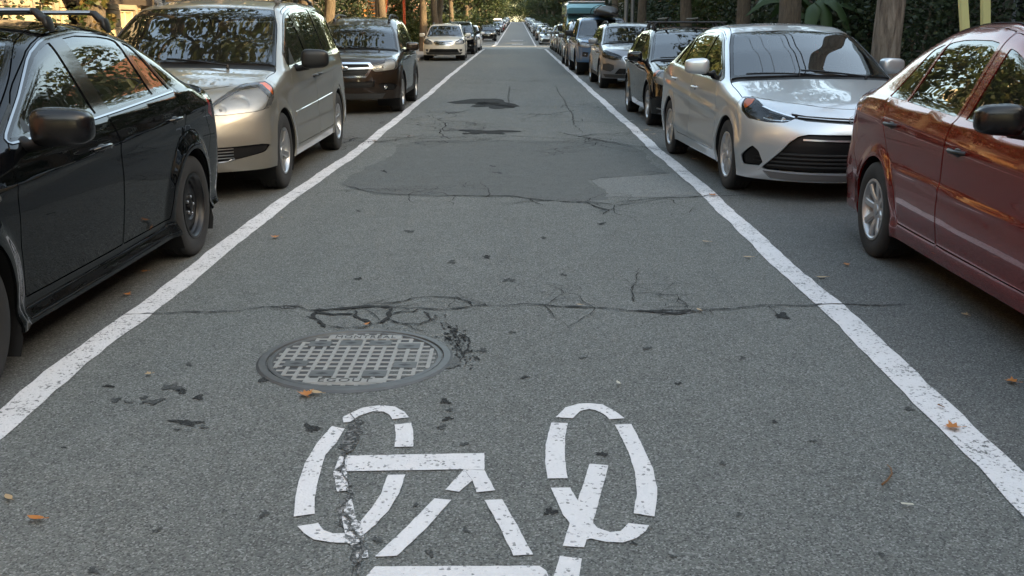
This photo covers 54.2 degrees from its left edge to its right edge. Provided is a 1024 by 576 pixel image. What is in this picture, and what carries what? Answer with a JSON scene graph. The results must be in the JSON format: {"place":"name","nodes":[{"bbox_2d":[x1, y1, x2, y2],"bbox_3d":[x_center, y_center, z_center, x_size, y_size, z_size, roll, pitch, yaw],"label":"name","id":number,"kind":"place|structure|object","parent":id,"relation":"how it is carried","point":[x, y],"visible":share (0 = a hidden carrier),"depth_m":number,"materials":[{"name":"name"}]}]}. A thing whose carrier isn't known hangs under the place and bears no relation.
{"place":"outdoors","nodes":[
{"label":"outdoors","id":0,"kind":"place"},
{"bbox_2d":[0,0,183,35],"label":"house","id":1,"kind":"structure","parent":0,"point":[125,11],"depth_m":20.34,"materials":[{"name":"yellow"}]},
{"bbox_2d":[35,3,51,17],"bbox_3d":[-8.719,-4.708,18.818,0.260,1.250,0.960,0,15,0],"label":"window","id":2,"kind":"structure","parent":1,"relation":"in","point":[42,5],"depth_m":18.68,"materials":[{"name":"beige"}]},
{"bbox_2d":[66,3,75,24],"bbox_3d":[-9.041,-4.826,20.267,0.030,1.900,1.200,0,15,0],"label":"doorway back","id":3,"kind":"structure","parent":1,"relation":"in","point":[70,18],"depth_m":20.52,"materials":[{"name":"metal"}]},
{"bbox_2d":[121,10,132,28],"bbox_3d":[-8.697,-5.720,22.791,0.260,1.180,1.060,0,15,0],"label":"window","id":4,"kind":"structure","parent":1,"relation":"in","point":[126,15],"depth_m":22.71,"materials":[{"name":"beige"}]},
{"bbox_2d":[350,0,386,16],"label":"house","id":5,"kind":"structure","parent":0,"point":[366,7],"depth_m":59.70,"materials":[{"name":"beige brick"}]},
{"bbox_2d":[416,49,423,56],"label":"pavement","id":6,"kind":"structure","parent":0,"point":[419,53],"depth_m":49.81,"materials":[{"name":"concrete"}]},
{"bbox_2d":[67,0,119,34],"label":"tree","id":7,"kind":"object","parent":6,"relation":"on","point":[99,6],"visible":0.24,"depth_m":13.00,"materials":[{"name":"green plant"}]},
{"bbox_2d":[324,0,335,22],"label":"tree","id":8,"kind":"object","parent":6,"relation":"on","point":[329,11],"visible":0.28,"depth_m":32.90,"materials":[{"name":"brown plant"}]},
{"bbox_2d":[377,0,386,16],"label":"tree","id":9,"kind":"object","parent":6,"relation":"on","point":[381,8],"visible":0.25,"depth_m":38.40,"materials":[{"name":"brown plant"}]},
{"bbox_2d":[403,0,405,24],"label":"porch post","id":10,"kind":"object","parent":6,"relation":"on","point":[404,16],"visible":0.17,"depth_m":57.48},
{"bbox_2d":[419,0,426,50],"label":"tree","id":11,"kind":"object","parent":6,"relation":"on","point":[423,19],"visible":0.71,"depth_m":53.49,"materials":[{"name":"brown plant"}]},
{"bbox_2d":[431,0,438,23],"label":"tree","id":12,"kind":"object","parent":6,"relation":"on","point":[434,16],"visible":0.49,"depth_m":61.56,"materials":[{"name":"brown plant"}]},
{"bbox_2d":[437,0,442,23],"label":"tree","id":13,"kind":"object","parent":6,"relation":"on","point":[439,7],"visible":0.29,"depth_m":66.32,"materials":[{"name":"brown plant"}]},
{"bbox_2d":[0,48,1023,575],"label":"road","id":14,"kind":"structure","parent":0,"point":[108,488],"depth_m":3.95,"materials":[{"name":"asphalt"}]},
{"bbox_2d":[27,515,48,518],"bbox_3d":[-1.456,0.703,3.073,0.072,0.006,0.025,3,15,10],"label":"fallen leaf","id":15,"kind":"object","parent":14,"relation":"on","point":[35,516],"visible":1,"depth_m":3.07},
{"bbox_2d":[142,398,165,404],"bbox_3d":[-1.444,0.459,4.047,0.095,0.001,0.063,-6,16,-23],"label":"road stain","id":16,"kind":"object","parent":14,"relation":"on","point":[155,401],"visible":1,"depth_m":4.05,"materials":[{"name":"asphalt"}]},
{"bbox_2d":[161,383,182,390],"bbox_3d":[-1.423,0.417,4.206,0.100,0.001,0.096,0,15,0],"label":"road stain","id":17,"kind":"object","parent":14,"relation":"on","point":[174,386],"visible":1,"depth_m":4.20,"materials":[{"name":"asphalt"}]},
{"bbox_2d":[119,310,241,314],"bbox_3d":[-1.753,0.127,5.291,0.653,0.001,0.036,-2,15,-7],"label":"road crack","id":18,"kind":"object","parent":14,"relation":"on","point":[194,311],"visible":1,"depth_m":5.30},
{"bbox_2d":[168,419,204,425],"bbox_3d":[-1.255,0.515,3.834,0.160,0.001,0.052,3,15,11],"label":"road stain","id":19,"kind":"object","parent":14,"relation":"on","point":[188,422],"visible":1,"depth_m":3.84,"materials":[{"name":"asphalt"}]},
{"bbox_2d":[0,49,483,438],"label":"edge line","id":20,"kind":"object","parent":14,"relation":"on","point":[23,404],"visible":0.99,"depth_m":5.36,"materials":[{"name":"paint"}]},
{"bbox_2d":[0,48,487,408],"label":"parking lane","id":21,"kind":"structure","parent":14,"relation":"on","point":[55,336],"depth_m":6.38,"materials":[{"name":"asphalt"}]},
{"bbox_2d":[0,7,218,377],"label":"parked car","id":22,"kind":"object","parent":21,"relation":"on","point":[108,155],"visible":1,"depth_m":5.08,"materials":[{"name":"black paint"}]},
{"bbox_2d":[116,0,345,187],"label":"parked car","id":23,"kind":"object","parent":21,"relation":"on","point":[266,76],"visible":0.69,"depth_m":9.56,"materials":[{"name":"beige paint"}]},
{"bbox_2d":[327,14,418,110],"bbox_3d":[-2.847,-4.355,19.150,2.262,1.718,4.596,0,14,0],"label":"parked car","id":24,"kind":"object","parent":21,"relation":"on","point":[378,55],"visible":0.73,"depth_m":18.04,"materials":[{"name":"paint"}]},
{"bbox_2d":[419,23,470,59],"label":"parked car","id":25,"kind":"object","parent":21,"relation":"on","point":[445,38],"visible":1,"depth_m":43.38,"materials":[{"name":"beige paint"}]},
{"bbox_2d":[449,21,479,53],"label":"parked car","id":26,"kind":"object","parent":21,"relation":"on","point":[472,42],"visible":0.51,"depth_m":53.06,"materials":[{"name":"paint"}]},
{"bbox_2d":[474,25,484,50],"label":"parked car","id":27,"kind":"object","parent":21,"relation":"on","point":[479,40],"visible":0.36,"depth_m":59.69,"materials":[{"name":"white paint"}]},
{"bbox_2d":[276,305,302,308],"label":"road stain","id":28,"kind":"object","parent":14,"relation":"on","point":[286,306],"visible":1,"depth_m":5.41,"materials":[{"name":"asphalt"}]},
{"bbox_2d":[304,423,320,431],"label":"road stain","id":29,"kind":"object","parent":14,"relation":"on","point":[309,427],"visible":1,"depth_m":3.79,"materials":[{"name":"asphalt"}]},
{"bbox_2d":[336,408,365,575],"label":"road crack","id":30,"kind":"object","parent":14,"relation":"on","point":[346,515],"visible":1,"depth_m":3.17,"materials":[{"name":"asphalt"}]},
{"bbox_2d":[338,418,364,449],"bbox_3d":[-0.591,0.542,3.729,0.076,0.001,0.302,0,15,0],"label":"road crack","id":31,"kind":"object","parent":14,"relation":"on","point":[350,436],"visible":1,"depth_m":3.72,"materials":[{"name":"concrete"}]},
{"bbox_2d":[337,486,368,574],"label":"road crack","id":32,"kind":"object","parent":14,"relation":"on","point":[356,547],"visible":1,"depth_m":2.92,"materials":[{"name":"asphalt"}]},
{"bbox_2d":[256,329,452,392],"bbox_3d":[-0.713,0.318,4.573,0.888,0.010,0.888,0,15,0],"label":"manhole cover","id":33,"kind":"object","parent":14,"relation":"on","point":[353,361],"visible":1,"depth_m":4.53,"materials":[{"name":"metal"}]},
{"bbox_2d":[314,305,396,310],"bbox_3d":[-0.859,0.105,5.374,0.476,0.001,0.075,-2,15,-7],"label":"road crack","id":34,"kind":"object","parent":14,"relation":"on","point":[321,309],"visible":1,"depth_m":5.38,"materials":[{"name":"asphalt"}]},
{"bbox_2d":[353,310,371,323],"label":"road crack","id":35,"kind":"object","parent":14,"relation":"on","point":[365,320],"visible":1,"depth_m":5.17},
{"bbox_2d":[373,308,392,323],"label":"road crack","id":36,"kind":"object","parent":14,"relation":"on","point":[389,313],"visible":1,"depth_m":5.23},
{"bbox_2d":[389,350,459,379],"bbox_3d":[-0.391,0.342,4.489,0.315,0.001,0.404,0,15,0],"label":"road stain","id":37,"kind":"object","parent":14,"relation":"on","point":[454,362],"visible":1,"depth_m":4.49,"materials":[{"name":"concrete"}]},
{"bbox_2d":[379,296,471,304],"bbox_3d":[-0.496,0.069,5.511,0.562,0.001,0.192,0,15,0],"label":"road crack","id":38,"kind":"object","parent":14,"relation":"on","point":[470,302],"visible":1,"depth_m":5.53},
{"bbox_2d":[446,322,470,360],"bbox_3d":[-0.247,0.247,4.836,0.089,0.001,0.666,-3,15,-10],"label":"road crack","id":39,"kind":"object","parent":14,"relation":"on","point":[465,336],"visible":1,"depth_m":4.82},
{"bbox_2d":[294,403,656,575],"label":"bicycle symbol","id":40,"kind":"object","parent":14,"relation":"on","point":[579,513],"visible":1,"depth_m":3.25,"materials":[{"name":"paint"}]},
{"bbox_2d":[448,98,518,107],"bbox_3d":[-0.640,-3.698,20.024,1.268,0.015,2.617,-3,15,-11],"label":"road stain","id":41,"kind":"object","parent":14,"relation":"on","point":[480,101],"visible":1,"depth_m":20.16,"materials":[{"name":"asphalt"}]},
{"bbox_2d":[458,130,520,133],"bbox_3d":[-0.323,-2.236,14.354,0.939,0.004,0.667,0,15,0],"label":"road stain","id":42,"kind":"object","parent":14,"relation":"on","point":[491,132],"visible":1,"depth_m":14.42,"materials":[{"name":"asphalt"}]},
{"bbox_2d":[470,102,514,108],"bbox_3d":[-0.350,-3.535,19.390,0.882,0.011,1.910,0,15,0],"label":"road stain","id":43,"kind":"object","parent":14,"relation":"on","point":[493,106],"visible":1,"depth_m":19.11,"materials":[{"name":"asphalt"}]},
{"bbox_2d":[342,140,667,199],"bbox_3d":[-0.010,-1.361,10.982,3.253,0.019,4.802,0,15,0],"label":"asphalt patch","id":44,"kind":"object","parent":14,"relation":"on","point":[529,168],"visible":1,"depth_m":10.51,"materials":[{"name":"asphalt"}]},
{"bbox_2d":[272,78,783,334],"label":"hairline cracks","id":45,"kind":"object","parent":14,"relation":"on","point":[517,202],"visible":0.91,"depth_m":9.15,"materials":[{"name":"asphalt"}]},
{"bbox_2d":[454,195,611,204],"bbox_3d":[0.121,-0.785,8.744,1.625,0.001,0.198,5,15,17],"label":"road crack","id":46,"kind":"object","parent":14,"relation":"on","point":[531,198],"visible":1,"depth_m":8.72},
{"bbox_2d":[543,507,557,513],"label":"road stain","id":47,"kind":"object","parent":14,"relation":"on","point":[548,511],"visible":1,"depth_m":3.13,"materials":[{"name":"asphalt"}]},
{"bbox_2d":[502,303,688,310],"bbox_3d":[0.453,0.105,5.375,1.038,0.001,0.083,2,15,7],"label":"road crack","id":48,"kind":"object","parent":14,"relation":"on","point":[601,307],"visible":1,"depth_m":5.38,"materials":[{"name":"asphalt"}]},
{"bbox_2d":[593,173,697,197],"bbox_3d":[1.235,-0.982,9.508,0.915,0.001,1.477,0,15,0],"label":"asphalt patch","id":49,"kind":"object","parent":14,"relation":"on","point":[667,185],"visible":1,"depth_m":9.39,"materials":[{"name":"asphalt"}]},
{"bbox_2d":[648,309,690,313],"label":"road crack","id":50,"kind":"object","parent":14,"relation":"on","point":[685,311],"visible":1,"depth_m":5.30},
{"bbox_2d":[658,309,694,313],"bbox_3d":[0.872,0.124,5.314,0.214,0.001,0.099,0,15,0],"label":"road stain","id":51,"kind":"object","parent":14,"relation":"on","point":[669,310],"visible":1,"depth_m":5.31,"materials":[{"name":"asphalt"}]},
{"bbox_2d":[775,312,788,318],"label":"road stain","id":52,"kind":"object","parent":14,"relation":"on","point":[782,314],"visible":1,"depth_m":5.24,"materials":[{"name":"asphalt"}]},
{"bbox_2d":[543,48,1023,471],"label":"parking lane","id":53,"kind":"structure","parent":14,"relation":"on","point":[966,366],"depth_m":5.65,"materials":[{"name":"asphalt"}]},
{"bbox_2d":[547,25,556,49],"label":"parked car","id":54,"kind":"object","parent":53,"relation":"on","point":[551,39],"visible":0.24,"depth_m":62.34,"materials":[{"name":"paint"}]},
{"bbox_2d":[550,23,561,51],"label":"parked car","id":55,"kind":"object","parent":53,"relation":"on","point":[555,37],"visible":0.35,"depth_m":56.69,"materials":[{"name":"paint"}]},
{"bbox_2d":[555,24,562,55],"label":"parked car","id":56,"kind":"object","parent":53,"relation":"on","point":[558,43],"visible":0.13,"depth_m":51.06,"materials":[{"name":"paint"}]},
{"bbox_2d":[558,20,575,65],"bbox_3d":[2.890,-9.520,38.813,2.262,1.718,4.596,0,15,0],"label":"parked car","id":57,"kind":"object","parent":53,"relation":"on","point":[565,39],"visible":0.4,"depth_m":38.26,"materials":[{"name":"paint"}]},
{"bbox_2d":[557,1,605,51],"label":"parked van","id":58,"kind":"object","parent":53,"relation":"on","point":[573,10],"visible":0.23,"depth_m":43.48,"materials":[{"name":"teal paint"}]},
{"bbox_2d":[565,15,623,74],"bbox_3d":[2.925,-8.096,33.200,2.461,1.829,5.390,0,15,-1],"label":"parked car","id":59,"kind":"object","parent":53,"relation":"on","point":[582,33],"visible":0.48,"depth_m":32.24,"materials":[{"name":"blue paint"}]},
{"bbox_2d":[590,4,621,15],"bbox_3d":[3.076,-9.136,32.944,0.858,0.388,4.000,0,15,-2],"label":"box","id":60,"kind":"object","parent":59,"relation":"on","point":[601,10],"visible":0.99,"depth_m":31.89,"materials":[{"name":"black"}]},
{"bbox_2d":[588,21,652,87],"bbox_3d":[3.065,-6.154,26.230,2.242,1.632,4.463,0,15,-1],"label":"parked car","id":61,"kind":"object","parent":53,"relation":"on","point":[611,45],"visible":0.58,"depth_m":25.27,"materials":[{"name":"paint"}]},
{"bbox_2d":[625,17,726,124],"bbox_3d":[2.922,-3.627,16.527,2.182,1.619,4.413,0,14,0],"label":"parked car","id":62,"kind":"object","parent":53,"relation":"on","point":[654,52],"visible":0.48,"depth_m":15.96,"materials":[{"name":"paint"}]},
{"bbox_2d":[661,23,904,188],"bbox_3d":[2.775,-2.001,10.481,2.192,1.493,4.630,-1,15,-2],"label":"parked car","id":63,"kind":"object","parent":53,"relation":"on","point":[744,105],"visible":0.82,"depth_m":9.36,"materials":[{"name":"silver paint"}]},
{"bbox_2d":[846,21,1023,313],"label":"parked car","id":64,"kind":"object","parent":53,"relation":"on","point":[935,166],"visible":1,"depth_m":5.39,"materials":[{"name":"red paint"}]},
{"bbox_2d":[545,49,1023,515],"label":"edge line","id":65,"kind":"object","parent":14,"relation":"on","point":[1003,472],"visible":0.97,"depth_m":4.61,"materials":[{"name":"paint"}]},
{"bbox_2d":[946,420,965,427],"bbox_3d":[1.663,0.516,3.764,0.066,0.015,0.067,14,20,42],"label":"fallen leaf","id":66,"kind":"object","parent":65,"relation":"on","point":[950,424],"visible":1,"depth_m":3.77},
{"bbox_2d":[696,303,898,309],"bbox_3d":[1.567,0.094,5.415,1.213,0.001,0.074,-1,15,-5],"label":"road crack","id":67,"kind":"object","parent":14,"relation":"on","point":[800,305],"visible":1,"depth_m":5.43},
{"bbox_2d":[482,22,549,46],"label":"road","id":68,"kind":"structure","parent":0,"point":[516,34],"depth_m":112.87,"materials":[{"name":"asphalt"}]},
{"bbox_2d":[480,24,498,40],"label":"parked car","id":69,"kind":"object","parent":68,"relation":"on","point":[490,31],"visible":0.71,"depth_m":105.31,"materials":[{"name":"paint"}]},
{"bbox_2d":[534,25,548,40],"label":"parked car","id":70,"kind":"object","parent":68,"relation":"on","point":[536,33],"visible":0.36,"depth_m":108.36,"materials":[{"name":"paint"}]},
{"bbox_2d":[537,28,551,44],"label":"parked car","id":71,"kind":"object","parent":68,"relation":"on","point":[543,38],"visible":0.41,"depth_m":94.50,"materials":[{"name":"silver paint"}]},
{"bbox_2d":[482,47,549,47],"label":"cross street","id":72,"kind":"structure","parent":0,"point":[515,47],"depth_m":76.53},
{"bbox_2d":[861,4,923,63],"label":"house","id":73,"kind":"structure","parent":0,"point":[909,39],"depth_m":22.73,"materials":[{"name":"brick"}]},
{"bbox_3d":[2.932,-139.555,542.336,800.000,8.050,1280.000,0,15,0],"label":"ground","id":74,"kind":"structure","parent":0,"visible":0},
{"bbox_2d":[0,0,70,23],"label":"hedge","id":75,"kind":"object","parent":74,"relation":"on","point":[19,17],"visible":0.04,"depth_m":15.55,"materials":[{"name":"green plant"}]},
{"bbox_2d":[283,0,347,17],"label":"hedge","id":76,"kind":"object","parent":74,"relation":"on","point":[322,5],"visible":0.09,"depth_m":35.74,"materials":[{"name":"green plant"}]},
{"bbox_2d":[316,0,373,16],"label":"hedge","id":77,"kind":"object","parent":74,"relation":"on","point":[358,12],"visible":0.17,"depth_m":43.24,"materials":[{"name":"green plant"}]},
{"bbox_2d":[363,0,387,15],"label":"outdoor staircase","id":78,"kind":"structure","parent":74,"relation":"on","point":[374,6],"depth_m":54.03,"materials":[{"name":"beige"}]},
{"bbox_2d":[385,0,428,43],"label":"hedge","id":79,"kind":"object","parent":74,"relation":"on","point":[413,25],"visible":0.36,"depth_m":59.75,"materials":[{"name":"green plant"}]},
{"bbox_2d":[415,0,460,37],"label":"hedge","id":80,"kind":"object","parent":74,"relation":"on","point":[446,9],"visible":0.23,"depth_m":102.14,"materials":[{"name":"green plant"}]},
{"bbox_2d":[428,0,484,29],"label":"tree","id":81,"kind":"object","parent":74,"relation":"on","point":[452,14],"visible":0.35,"depth_m":96.70,"materials":[{"name":"green plant"}]},
{"bbox_2d":[443,0,499,25],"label":"tree","id":82,"kind":"object","parent":74,"relation":"on","point":[482,18],"visible":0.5,"depth_m":112.53,"materials":[{"name":"green plant"}]},
{"bbox_2d":[458,0,489,28],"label":"tree","id":83,"kind":"object","parent":74,"relation":"on","point":[462,9],"visible":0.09,"depth_m":136.81,"materials":[{"name":"green plant"}]},
{"bbox_2d":[481,0,507,24],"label":"tree","id":84,"kind":"object","parent":74,"relation":"on","point":[500,16],"visible":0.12,"depth_m":183.68,"materials":[{"name":"green plant"}]},
{"bbox_2d":[498,2,535,21],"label":"hedge","id":85,"kind":"object","parent":74,"relation":"on","point":[517,11],"visible":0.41,"depth_m":339.88,"materials":[{"name":"green plant"}]},
{"bbox_2d":[541,0,562,18],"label":"tree","id":86,"kind":"object","parent":74,"relation":"on","point":[551,5],"visible":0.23,"depth_m":138.82,"materials":[{"name":"green plant"}]},
{"bbox_2d":[539,0,583,35],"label":"tree","id":87,"kind":"object","parent":74,"relation":"on","point":[554,19],"visible":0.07,"depth_m":94.11,"materials":[{"name":"green plant"}]},
{"bbox_2d":[547,0,594,26],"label":"tree","id":88,"kind":"object","parent":74,"relation":"on","point":[557,19],"visible":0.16,"depth_m":109.94,"materials":[{"name":"green plant"}]},
{"bbox_2d":[618,0,646,22],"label":"hedge","id":89,"kind":"object","parent":74,"relation":"on","point":[622,14],"visible":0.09,"depth_m":55.90,"materials":[{"name":"green plant"}]},
{"bbox_2d":[628,0,711,26],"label":"hedge","id":90,"kind":"object","parent":74,"relation":"on","point":[654,10],"visible":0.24,"depth_m":45.55,"materials":[{"name":"green plant"}]},
{"bbox_2d":[667,0,756,26],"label":"hedge","id":91,"kind":"object","parent":74,"relation":"on","point":[710,7],"visible":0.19,"depth_m":34.94,"materials":[{"name":"green plant"}]},
{"bbox_2d":[716,0,832,25],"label":"hedge","id":92,"kind":"object","parent":74,"relation":"on","point":[760,16],"visible":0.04,"depth_m":27.32,"materials":[{"name":"green plant"}]},
{"bbox_2d":[801,0,927,60],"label":"hedge","id":93,"kind":"object","parent":74,"relation":"on","point":[858,25],"visible":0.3,"depth_m":18.70,"materials":[{"name":"green plant"}]},
{"bbox_2d":[900,0,1023,66],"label":"hedge","id":94,"kind":"object","parent":74,"relation":"on","point":[928,23],"visible":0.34,"depth_m":16.13,"materials":[{"name":"green plant"}]},
{"bbox_2d":[958,0,969,30],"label":"slanted post","id":95,"kind":"object","parent":74,"relation":"on","point":[963,10],"visible":0.17,"depth_m":14.31,"materials":[{"name":"yellow paint"}]},
{"bbox_2d":[920,0,1023,50],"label":"hedge","id":96,"kind":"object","parent":74,"relation":"on","point":[1022,10],"depth_m":17.61,"materials":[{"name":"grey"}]},
{"bbox_2d":[1011,0,1023,21],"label":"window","id":97,"kind":"structure","parent":96,"relation":"in","point":[1021,9],"depth_m":17.38,"materials":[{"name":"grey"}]},
{"bbox_2d":[980,0,990,24],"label":"slanted post","id":98,"kind":"object","parent":74,"relation":"on","point":[985,11],"visible":0.17,"depth_m":14.29,"materials":[{"name":"yellow paint"}]},
{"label":"pavement","id":99,"kind":"structure","parent":0,"visible":0},
{"bbox_2d":[624,0,634,22],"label":"twin post","id":100,"kind":"object","parent":99,"relation":"on","point":[626,11],"depth_m":40.70,"materials":[{"name":"grey metal"}]},
{"bbox_2d":[637,0,646,22],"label":"tree","id":101,"kind":"object","parent":99,"relation":"on","point":[642,8],"visible":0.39,"depth_m":38.90,"materials":[{"name":"brown plant"}]},
{"bbox_2d":[680,0,691,25],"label":"tree","id":102,"kind":"object","parent":99,"relation":"on","point":[685,9],"visible":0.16,"depth_m":29.30,"materials":[{"name":"brown plant"}]},
{"bbox_2d":[736,0,750,23],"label":"tree","id":103,"kind":"object","parent":99,"relation":"on","point":[743,8],"visible":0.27,"depth_m":23.37,"materials":[{"name":"brown plant"}]},
{"bbox_2d":[778,0,801,23],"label":"tree","id":104,"kind":"object","parent":99,"relation":"on","point":[789,11],"visible":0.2,"depth_m":16.80,"materials":[{"name":"brown plant"}]},
{"bbox_2d":[746,0,872,35],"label":"banana plant","id":105,"kind":"object","parent":99,"relation":"on","point":[817,10],"visible":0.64,"depth_m":18.84,"materials":[{"name":"green plant"}]},
{"bbox_2d":[871,0,905,77],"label":"trunk","id":106,"kind":"object","parent":99,"relation":"on","point":[888,28],"visible":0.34,"depth_m":11.82,"materials":[{"name":"plant"}]},
{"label":"pavement","id":107,"kind":"structure","parent":0,"visible":0},
{"bbox_2d":[461,0,503,26],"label":"tree","id":108,"kind":"object","parent":107,"relation":"on","point":[486,2],"visible":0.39,"depth_m":127.96,"materials":[{"name":"green plant"}]},
{"bbox_2d":[471,0,498,26],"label":"tree","id":109,"kind":"object","parent":107,"relation":"on","point":[481,7],"visible":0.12,"depth_m":150.69,"materials":[{"name":"green plant"}]},
{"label":"pavement","id":110,"kind":"structure","parent":0,"visible":0},
{"bbox_2d":[529,0,561,23],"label":"tree","id":111,"kind":"object","parent":110,"relation":"on","point":[536,3],"visible":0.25,"depth_m":156.05,"materials":[{"name":"green plant"}]},
{"bbox_2d":[539,0,566,25],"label":"tree","id":112,"kind":"object","parent":110,"relation":"on","point":[557,3],"visible":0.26,"depth_m":124.81,"materials":[{"name":"green plant"}]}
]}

